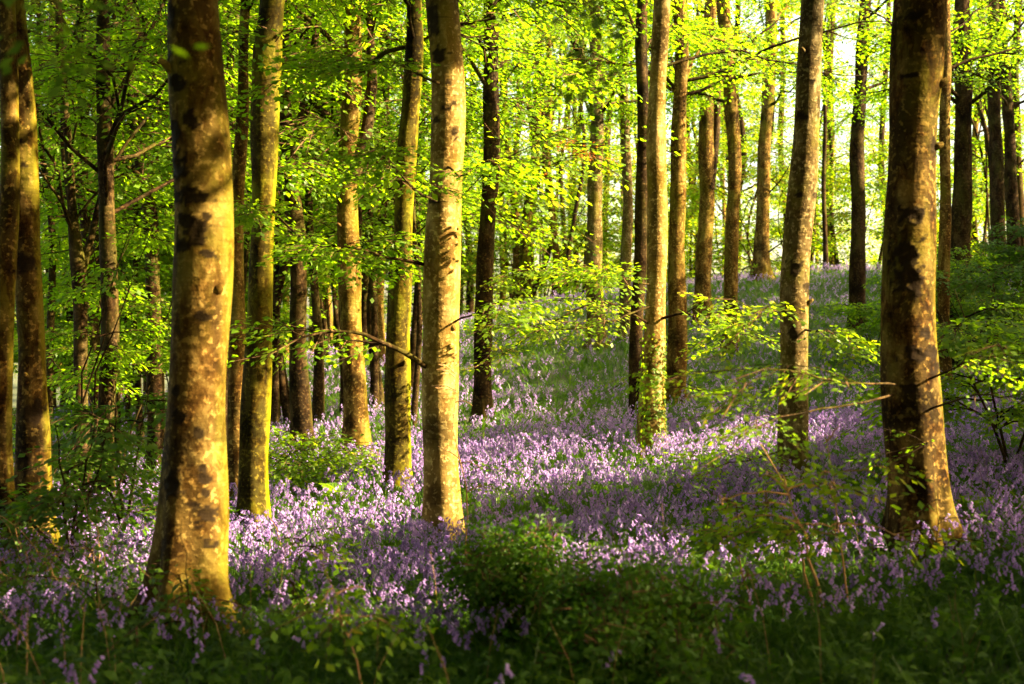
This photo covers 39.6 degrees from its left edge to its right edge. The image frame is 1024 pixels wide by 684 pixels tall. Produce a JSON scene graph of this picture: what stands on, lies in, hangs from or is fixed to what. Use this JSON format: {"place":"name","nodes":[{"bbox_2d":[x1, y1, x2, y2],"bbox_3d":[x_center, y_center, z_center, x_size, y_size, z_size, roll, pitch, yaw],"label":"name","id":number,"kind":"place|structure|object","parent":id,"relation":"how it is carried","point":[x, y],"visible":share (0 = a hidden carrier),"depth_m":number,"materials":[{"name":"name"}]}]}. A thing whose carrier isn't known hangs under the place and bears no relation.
{"place":"outdoors","nodes":[
{"label":"outdoors","id":0,"kind":"place"},
{"bbox_2d":[0,0,1023,350],"label":"sky","id":1,"kind":"structure","parent":0,"point":[846,49],"materials":[{"name":"white"}]},
{"bbox_2d":[0,267,1023,683],"bbox_3d":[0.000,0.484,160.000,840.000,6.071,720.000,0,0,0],"label":"ground","id":2,"kind":"structure","parent":0,"point":[562,378],"depth_m":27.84,"materials":[{"name":"plant"}]},
{"bbox_2d":[0,0,24,561],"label":"beech tree","id":3,"kind":"object","parent":2,"relation":"on","point":[9,172],"visible":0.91,"depth_m":11.59,"materials":[{"name":"brown plant"}]},
{"bbox_2d":[14,0,64,564],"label":"beech tree","id":4,"kind":"object","parent":2,"relation":"on","point":[32,429],"visible":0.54,"depth_m":11.84,"materials":[{"name":"brown plant"}]},
{"bbox_2d":[0,470,151,623],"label":"bramble","id":5,"kind":"object","parent":2,"relation":"on","point":[92,542],"visible":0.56,"depth_m":9.55,"materials":[{"name":"green plant"}]},
{"bbox_2d":[0,423,162,569],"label":"understory shrub","id":6,"kind":"object","parent":2,"relation":"on","point":[64,503],"visible":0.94,"depth_m":10.55,"materials":[{"name":"green plant"}]},
{"bbox_2d":[12,220,173,485],"bbox_3d":[-4.933,0.342,16.472,2.965,3.513,2.939,0,0,0],"label":"understory shrub","id":7,"kind":"object","parent":2,"relation":"on","point":[88,289],"visible":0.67,"depth_m":16.56,"materials":[{"name":"green plant"}]},
{"bbox_2d":[0,488,238,620],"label":"sapling","id":8,"kind":"object","parent":2,"relation":"on","point":[17,581],"visible":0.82,"depth_m":8.23,"materials":[{"name":"green plant"}]},
{"bbox_2d":[13,187,246,474],"bbox_3d":[-6.237,0.031,20.934,4.286,4.258,4.930,0,0,-35],"label":"understory shrub","id":9,"kind":"object","parent":2,"relation":"on","point":[62,253],"visible":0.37,"depth_m":20.81,"materials":[{"name":"green plant"}]},
{"bbox_2d":[13,143,249,419],"bbox_3d":[-9.755,-0.969,29.776,9.498,6.456,5.623,0,0,-9],"label":"understory shrub","id":10,"kind":"object","parent":2,"relation":"on","point":[66,356],"visible":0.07,"depth_m":29.41,"materials":[{"name":"green plant"}]},
{"bbox_2d":[15,0,252,460],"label":"thin tree","id":11,"kind":"object","parent":2,"relation":"on","point":[97,249],"visible":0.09,"depth_m":26.03,"materials":[{"name":"green plant"}]},
{"bbox_2d":[13,389,262,525],"bbox_3d":[-3.822,1.233,13.467,1.690,1.554,2.552,0,0,43],"label":"understory shrub","id":12,"kind":"object","parent":2,"relation":"on","point":[85,415],"visible":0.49,"depth_m":13.44,"materials":[{"name":"green plant"}]},
{"bbox_2d":[40,0,248,444],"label":"thin tree","id":13,"kind":"object","parent":2,"relation":"on","point":[137,384],"visible":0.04,"depth_m":27.98,"materials":[{"name":"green plant"}]},
{"bbox_2d":[0,0,293,478],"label":"thin tree","id":14,"kind":"object","parent":2,"relation":"on","point":[50,313],"visible":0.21,"depth_m":21.91,"materials":[{"name":"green plant"}]},
{"bbox_2d":[0,0,325,473],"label":"thin tree","id":15,"kind":"object","parent":2,"relation":"on","point":[83,224],"visible":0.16,"depth_m":22.28,"materials":[{"name":"green plant"}]},
{"bbox_2d":[0,0,346,483],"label":"beech tree","id":16,"kind":"object","parent":2,"relation":"on","point":[79,256],"visible":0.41,"depth_m":18.97,"materials":[{"name":"green plant"}]},
{"bbox_2d":[113,0,256,639],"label":"beech tree","id":17,"kind":"object","parent":2,"relation":"on","point":[193,496],"visible":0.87,"depth_m":8.48,"materials":[{"name":"brown plant"}]},
{"bbox_2d":[0,0,376,469],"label":"beech tree","id":18,"kind":"object","parent":2,"relation":"on","point":[157,383],"visible":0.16,"depth_m":22.84,"materials":[{"name":"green plant"}]},
{"bbox_2d":[53,192,335,404],"bbox_3d":[-6.182,-0.478,27.419,6.652,5.164,5.287,0,0,0],"label":"understory shrub","id":19,"kind":"object","parent":2,"relation":"on","point":[136,377],"visible":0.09,"depth_m":26.84,"materials":[{"name":"green plant"}]},
{"bbox_2d":[87,522,309,667],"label":"sapling","id":20,"kind":"object","parent":2,"relation":"on","point":[186,611],"visible":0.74,"depth_m":7.56,"materials":[{"name":"green plant"}]},
{"bbox_2d":[42,182,375,359],"bbox_3d":[-6.388,-1.133,31.215,7.594,5.559,4.344,0,0,-24],"label":"understory shrub","id":21,"kind":"object","parent":2,"relation":"on","point":[329,281],"visible":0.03,"depth_m":31.32,"materials":[{"name":"green plant"}]},
{"bbox_2d":[0,0,428,506],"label":"beech tree","id":22,"kind":"object","parent":2,"relation":"on","point":[107,127],"visible":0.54,"depth_m":16.88,"materials":[{"name":"green plant"}]},
{"bbox_2d":[50,7,428,427],"bbox_3d":[-4.748,-5.795,25.489,7.456,15.028,8.822,0,0,0],"label":"thin tree","id":23,"kind":"object","parent":2,"relation":"on","point":[318,401],"visible":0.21,"depth_m":25.75,"materials":[{"name":"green plant"}]},
{"bbox_2d":[121,11,393,428],"bbox_3d":[-4.972,-4.773,26.936,6.031,13.120,5.588,0,0,-34],"label":"beech tree","id":24,"kind":"object","parent":2,"relation":"on","point":[276,415],"visible":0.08,"depth_m":26.93,"materials":[{"name":"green plant"}]},
{"bbox_2d":[28,0,505,443],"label":"beech tree","id":25,"kind":"object","parent":2,"relation":"on","point":[231,55],"visible":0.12,"depth_m":21.90,"materials":[{"name":"green plant"}]},
{"bbox_2d":[109,3,428,434],"bbox_3d":[-4.468,-4.527,26.300,6.490,12.820,6.269,0,0,0],"label":"thin tree","id":26,"kind":"object","parent":2,"relation":"on","point":[313,272],"visible":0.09,"depth_m":25.65,"materials":[{"name":"green plant"}]},
{"bbox_2d":[227,0,366,513],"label":"beech tree","id":27,"kind":"object","parent":2,"relation":"on","point":[235,369],"visible":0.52,"depth_m":15.50,"materials":[{"name":"brown plant"}]},
{"bbox_2d":[111,0,484,455],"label":"beech tree","id":28,"kind":"object","parent":2,"relation":"on","point":[301,421],"visible":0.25,"depth_m":20.93,"materials":[{"name":"green plant"}]},
{"bbox_2d":[144,4,467,426],"bbox_3d":[-3.913,-4.522,27.671,5.706,12.478,6.056,0,0,-44],"label":"thin tree","id":29,"kind":"object","parent":2,"relation":"on","point":[284,393],"visible":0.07,"depth_m":26.97,"materials":[{"name":"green plant"}]},
{"bbox_2d":[246,522,375,631],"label":"sapling","id":30,"kind":"object","parent":2,"relation":"on","point":[329,550],"visible":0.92,"depth_m":8.86,"materials":[{"name":"green plant"}]},
{"bbox_2d":[268,443,373,497],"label":"understory shrub","id":31,"kind":"object","parent":2,"relation":"on","point":[300,470],"visible":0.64,"depth_m":16.20,"materials":[{"name":"green plant"}]},
{"bbox_2d":[268,426,421,493],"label":"understory shrub","id":32,"kind":"object","parent":2,"relation":"on","point":[307,442],"visible":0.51,"depth_m":17.02,"materials":[{"name":"green plant"}]},
{"bbox_2d":[246,556,448,683],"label":"sapling","id":33,"kind":"object","parent":2,"relation":"on","point":[324,626],"visible":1,"depth_m":6.36,"materials":[{"name":"green plant"}]},
{"bbox_2d":[249,6,482,359],"bbox_3d":[-2.446,-5.826,27.385,4.985,14.601,6.805,0,0,0],"label":"thin tree","id":34,"kind":"object","parent":2,"relation":"on","point":[365,280],"visible":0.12,"depth_m":26.89,"materials":[{"name":"green plant"}]},
{"bbox_2d":[250,0,521,407],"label":"thin tree","id":35,"kind":"object","parent":2,"relation":"on","point":[368,319],"visible":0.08,"depth_m":26.76,"materials":[{"name":"green plant"}]},
{"bbox_2d":[236,0,540,415],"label":"thin tree","id":36,"kind":"object","parent":2,"relation":"on","point":[374,383],"visible":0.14,"depth_m":26.01,"materials":[{"name":"green plant"}]},
{"bbox_2d":[249,2,527,416],"bbox_3d":[-2.957,-4.440,27.238,6.575,11.925,6.000,0,0,0],"label":"thin tree","id":37,"kind":"object","parent":2,"relation":"on","point":[341,376],"visible":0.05,"depth_m":27.07,"materials":[{"name":"green plant"}]},
{"bbox_2d":[279,2,509,370],"bbox_3d":[-3.027,-6.815,32.621,5.624,15.120,5.678,0,0,34],"label":"beech tree","id":38,"kind":"object","parent":2,"relation":"on","point":[381,324],"visible":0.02,"depth_m":32.91,"materials":[{"name":"green plant"}]},
{"bbox_2d":[330,0,474,493],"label":"beech tree","id":39,"kind":"object","parent":2,"relation":"on","point":[397,407],"visible":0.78,"depth_m":16.14,"materials":[{"name":"green plant"}]},
{"bbox_2d":[134,0,672,247],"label":"thin tree","id":40,"kind":"object","parent":2,"relation":"on","point":[425,101],"visible":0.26,"depth_m":23.50,"materials":[{"name":"green plant"}]},
{"bbox_2d":[162,0,645,535],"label":"beech tree","id":41,"kind":"object","parent":2,"relation":"on","point":[256,388],"visible":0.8,"depth_m":13.84,"materials":[{"name":"green plant"}]},
{"bbox_2d":[226,0,591,543],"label":"beech tree","id":42,"kind":"object","parent":2,"relation":"on","point":[441,263],"visible":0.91,"depth_m":12.75,"materials":[{"name":"green plant"}]},
{"bbox_2d":[247,8,596,395],"bbox_3d":[-1.868,-6.426,27.197,6.451,15.511,5.362,0,0,21],"label":"thin tree","id":43,"kind":"object","parent":2,"relation":"on","point":[537,232],"visible":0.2,"depth_m":27.36,"materials":[{"name":"green plant"}]},
{"bbox_2d":[302,1,566,392],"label":"thin tree","id":44,"kind":"object","parent":2,"relation":"on","point":[413,334],"visible":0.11,"depth_m":27.95,"materials":[{"name":"green plant"}]},
{"bbox_2d":[257,0,653,423],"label":"beech tree","id":45,"kind":"object","parent":2,"relation":"on","point":[482,399],"visible":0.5,"depth_m":22.34,"materials":[{"name":"green plant"}]},
{"bbox_2d":[224,0,691,427],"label":"thin tree","id":46,"kind":"object","parent":2,"relation":"on","point":[416,380],"visible":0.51,"depth_m":21.61,"materials":[{"name":"green plant"}]},
{"bbox_2d":[431,347,528,552],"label":"sapling","id":47,"kind":"object","parent":2,"relation":"on","point":[482,463],"visible":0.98,"depth_m":11.18,"materials":[{"name":"green plant"}]},
{"bbox_2d":[236,0,776,452],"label":"beech tree","id":48,"kind":"object","parent":2,"relation":"on","point":[355,413],"visible":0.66,"depth_m":19.92,"materials":[{"name":"green plant"}]},
{"bbox_2d":[430,500,587,649],"bbox_3d":[-0.007,1.371,7.870,0.915,0.976,1.117,0,0,0],"label":"dark bush","id":49,"kind":"object","parent":2,"relation":"on","point":[490,577],"visible":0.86,"depth_m":7.75,"materials":[{"name":"green plant"}]},
{"bbox_2d":[0,261,1023,683],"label":"bluebell carpet","id":50,"kind":"object","parent":2,"relation":"on","point":[488,451],"visible":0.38,"depth_m":13.01,"materials":[{"name":"purple plant"}]},
{"bbox_2d":[460,158,582,299],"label":"sunny bush","id":51,"kind":"object","parent":2,"relation":"on","point":[496,250],"visible":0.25,"depth_m":50.60,"materials":[{"name":"green plant"}]},
{"bbox_2d":[471,9,617,297],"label":"thin tree","id":52,"kind":"object","parent":2,"relation":"on","point":[536,285],"visible":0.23,"depth_m":50.25,"materials":[{"name":"green plant"}]},
{"bbox_2d":[461,29,632,309],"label":"slender tree","id":53,"kind":"object","parent":2,"relation":"on","point":[515,251],"visible":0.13,"depth_m":51.81,"materials":[{"name":"green plant"}]},
{"bbox_2d":[460,15,634,299],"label":"slender tree","id":54,"kind":"object","parent":2,"relation":"on","point":[560,196],"visible":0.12,"depth_m":53.88,"materials":[{"name":"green plant"}]},
{"bbox_2d":[426,0,670,296],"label":"slender tree","id":55,"kind":"object","parent":2,"relation":"on","point":[555,246],"visible":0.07,"depth_m":49.91,"materials":[{"name":"green plant"}]},
{"bbox_2d":[461,155,636,303],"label":"sunny bush","id":56,"kind":"object","parent":2,"relation":"on","point":[615,198],"visible":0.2,"depth_m":50.13,"materials":[{"name":"green plant"}]},
{"bbox_2d":[466,0,636,303],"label":"slender tree","id":57,"kind":"object","parent":2,"relation":"on","point":[524,255],"visible":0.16,"depth_m":49.82,"materials":[{"name":"green plant"}]},
{"bbox_2d":[498,12,633,293],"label":"thin tree","id":58,"kind":"object","parent":2,"relation":"on","point":[545,206],"visible":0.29,"depth_m":49.71,"materials":[{"name":"green plant"}]},
{"bbox_2d":[513,0,649,301],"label":"thin tree","id":59,"kind":"object","parent":2,"relation":"on","point":[575,210],"visible":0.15,"depth_m":46.83,"materials":[{"name":"green plant"}]},
{"bbox_2d":[517,0,722,349],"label":"beech tree","id":60,"kind":"object","parent":2,"relation":"on","point":[594,209],"visible":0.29,"depth_m":31.86,"materials":[{"name":"green plant"}]},
{"bbox_2d":[519,0,744,342],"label":"beech tree","id":61,"kind":"object","parent":2,"relation":"on","point":[626,238],"visible":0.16,"depth_m":33.94,"materials":[{"name":"green plant"}]},
{"bbox_2d":[459,0,810,459],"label":"beech tree","id":62,"kind":"object","parent":2,"relation":"on","point":[651,419],"visible":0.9,"depth_m":17.08,"materials":[{"name":"green plant"}]},
{"bbox_2d":[498,507,775,683],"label":"dark bush","id":63,"kind":"object","parent":2,"relation":"on","point":[609,600],"visible":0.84,"depth_m":6.75,"materials":[{"name":"green plant"}]},
{"bbox_2d":[565,181,722,282],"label":"sunny bush","id":64,"kind":"object","parent":2,"relation":"on","point":[608,247],"visible":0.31,"depth_m":48.89,"materials":[{"name":"green plant"}]},
{"bbox_2d":[467,0,891,404],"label":"beech tree","id":65,"kind":"object","parent":2,"relation":"on","point":[677,339],"visible":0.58,"depth_m":24.00,"materials":[{"name":"green plant"}]},
{"bbox_2d":[605,0,775,277],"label":"slender tree","id":66,"kind":"object","parent":2,"relation":"on","point":[688,124],"visible":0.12,"depth_m":57.84,"materials":[{"name":"green plant"}]},
{"bbox_2d":[508,0,889,420],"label":"beech tree","id":67,"kind":"object","parent":2,"relation":"on","point":[641,46],"visible":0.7,"depth_m":21.95,"materials":[{"name":"green plant"}]},
{"bbox_2d":[613,0,788,325],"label":"beech tree","id":68,"kind":"object","parent":2,"relation":"on","point":[709,138],"visible":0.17,"depth_m":35.88,"materials":[{"name":"green plant"}]},
{"bbox_2d":[631,141,780,281],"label":"sunny bush","id":69,"kind":"object","parent":2,"relation":"on","point":[716,241],"visible":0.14,"depth_m":51.19,"materials":[{"name":"green plant"}]},
{"bbox_2d":[635,0,827,353],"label":"beech tree","id":70,"kind":"object","parent":2,"relation":"on","point":[732,124],"visible":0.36,"depth_m":30.86,"materials":[{"name":"green plant"}]},
{"bbox_2d":[607,0,882,234],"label":"slender tree","id":71,"kind":"object","parent":2,"relation":"on","point":[828,177],"visible":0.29,"depth_m":51.82,"materials":[{"name":"green plant"}]},
{"bbox_2d":[649,485,841,613],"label":"sapling","id":72,"kind":"object","parent":2,"relation":"on","point":[707,536],"visible":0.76,"depth_m":8.15,"materials":[{"name":"green plant"}]},
{"bbox_2d":[666,129,831,281],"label":"sunny bush","id":73,"kind":"object","parent":2,"relation":"on","point":[697,196],"visible":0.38,"depth_m":49.24,"materials":[{"name":"green plant"}]},
{"bbox_2d":[639,0,879,500],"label":"beech tree","id":74,"kind":"object","parent":2,"relation":"on","point":[795,302],"visible":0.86,"depth_m":14.87,"materials":[{"name":"brown plant"}]},
{"bbox_2d":[668,0,852,282],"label":"beech tree","id":75,"kind":"object","parent":2,"relation":"on","point":[761,262],"visible":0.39,"depth_m":43.81,"materials":[{"name":"green plant"}]},
{"bbox_2d":[735,517,824,615],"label":"sapling","id":76,"kind":"object","parent":2,"relation":"on","point":[802,555],"visible":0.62,"depth_m":8.02,"materials":[{"name":"green plant"}]},
{"bbox_2d":[712,140,850,274],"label":"sunny bush","id":77,"kind":"object","parent":2,"relation":"on","point":[815,238],"visible":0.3,"depth_m":50.23,"materials":[{"name":"green plant"}]},
{"bbox_2d":[698,443,866,622],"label":"sapling","id":78,"kind":"object","parent":2,"relation":"on","point":[785,480],"visible":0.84,"depth_m":8.21,"materials":[{"name":"green plant"}]},
{"bbox_2d":[713,8,867,278],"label":"slender tree","id":79,"kind":"object","parent":2,"relation":"on","point":[780,110],"visible":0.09,"depth_m":69.85,"materials":[{"name":"green plant"}]},
{"bbox_2d":[584,0,1023,569],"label":"beech tree","id":80,"kind":"object","parent":2,"relation":"on","point":[912,406],"visible":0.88,"depth_m":9.88,"materials":[{"name":"brown plant"}]},
{"bbox_2d":[719,0,890,272],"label":"thin tree","id":81,"kind":"object","parent":2,"relation":"on","point":[825,116],"visible":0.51,"depth_m":46.53,"materials":[{"name":"green plant"}]},
{"bbox_2d":[745,0,888,268],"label":"thin tree","id":82,"kind":"object","parent":2,"relation":"on","point":[777,129],"visible":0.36,"depth_m":53.42,"materials":[{"name":"green plant"}]},
{"bbox_2d":[742,0,893,269],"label":"slender tree","id":83,"kind":"object","parent":2,"relation":"on","point":[830,68],"visible":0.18,"depth_m":57.88,"materials":[{"name":"green plant"}]},
{"bbox_2d":[786,30,884,269],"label":"thin tree","id":84,"kind":"object","parent":2,"relation":"on","point":[832,232],"visible":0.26,"depth_m":56.71,"materials":[{"name":"green plant"}]},
{"bbox_2d":[813,301,880,362],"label":"understory shrub","id":85,"kind":"object","parent":2,"relation":"on","point":[864,329],"visible":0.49,"depth_m":29.17,"materials":[{"name":"green plant"}]},
{"bbox_2d":[744,426,965,619],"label":"sapling","id":86,"kind":"object","parent":2,"relation":"on","point":[835,501],"visible":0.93,"depth_m":7.83,"materials":[{"name":"green plant"}]},
{"bbox_2d":[771,148,952,271],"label":"sunny bush","id":87,"kind":"object","parent":2,"relation":"on","point":[831,219],"visible":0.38,"depth_m":49.25,"materials":[{"name":"green plant"}]},
{"bbox_2d":[798,0,954,217],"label":"slender tree","id":88,"kind":"object","parent":2,"relation":"on","point":[881,135],"visible":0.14,"depth_m":62.05,"materials":[{"name":"green plant"}]},
{"bbox_2d":[747,0,1023,378],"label":"beech tree","id":89,"kind":"object","parent":2,"relation":"on","point":[944,248],"visible":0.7,"depth_m":24.03,"materials":[{"name":"green plant"}]},
{"bbox_2d":[828,0,983,338],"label":"beech tree","id":90,"kind":"object","parent":2,"relation":"on","point":[857,274],"visible":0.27,"depth_m":32.90,"materials":[{"name":"green plant"}]},
{"bbox_2d":[823,289,1023,470],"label":"understory shrub","id":91,"kind":"object","parent":2,"relation":"on","point":[991,331],"visible":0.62,"depth_m":13.92,"materials":[{"name":"green plant"}]},
{"bbox_2d":[827,495,1023,580],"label":"sapling","id":92,"kind":"object","parent":2,"relation":"on","point":[936,541],"visible":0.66,"depth_m":9.29,"materials":[{"name":"green plant"}]},
{"bbox_2d":[830,0,1023,369],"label":"beech tree","id":93,"kind":"object","parent":2,"relation":"on","point":[963,101],"visible":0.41,"depth_m":27.92,"materials":[{"name":"green plant"}]},
{"bbox_2d":[838,127,1022,260],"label":"sunny bush","id":94,"kind":"object","parent":2,"relation":"on","point":[880,229],"visible":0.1,"depth_m":48.49,"materials":[{"name":"green plant"}]},
{"bbox_2d":[858,240,1019,351],"bbox_3d":[8.149,-0.622,27.111,3.170,2.552,3.316,0,0,0],"label":"understory shrub","id":95,"kind":"object","parent":2,"relation":"on","point":[957,305],"visible":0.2,"depth_m":26.71,"materials":[{"name":"green plant"}]},
{"bbox_2d":[866,256,1023,378],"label":"understory shrub","id":96,"kind":"object","parent":2,"relation":"on","point":[985,283],"visible":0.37,"depth_m":23.92,"materials":[{"name":"green plant"}]},
{"bbox_2d":[875,0,1023,286],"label":"beech tree","id":97,"kind":"object","parent":2,"relation":"on","point":[997,190],"visible":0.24,"depth_m":39.91,"materials":[{"name":"green plant"}]},
{"bbox_2d":[936,216,1023,346],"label":"understory shrub","id":98,"kind":"object","parent":2,"relation":"on","point":[1010,251],"visible":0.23,"depth_m":29.75,"materials":[{"name":"green plant"}]},
{"bbox_2d":[936,0,1023,256],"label":"slender tree","id":99,"kind":"object","parent":2,"relation":"on","point":[1020,160],"visible":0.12,"depth_m":49.91,"materials":[{"name":"green plant"}]},
{"bbox_2d":[952,0,1023,262],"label":"beech tree","id":100,"kind":"object","parent":2,"relation":"on","point":[1011,187],"visible":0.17,"depth_m":42.88,"materials":[{"name":"green plant"}]},
{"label":"beech tree","id":101,"kind":"object","parent":2,"relation":"on","visible":0},
{"bbox_2d":[0,0,133,115],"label":"hanging twig","id":102,"kind":"object","parent":101,"relation":"hanging from","point":[53,91],"visible":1,"depth_m":4.37,"materials":[{"name":"green plant"}]},
{"bbox_2d":[550,0,645,136],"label":"hanging twig","id":103,"kind":"object","parent":101,"relation":"hanging from","point":[595,23],"visible":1,"depth_m":4.70,"materials":[{"name":"green plant"}]},
{"bbox_2d":[770,155,885,269],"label":"sunny bush","id":104,"kind":"object","parent":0,"point":[872,258],"visible":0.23,"depth_m":57.37,"materials":[{"name":"green plant"}]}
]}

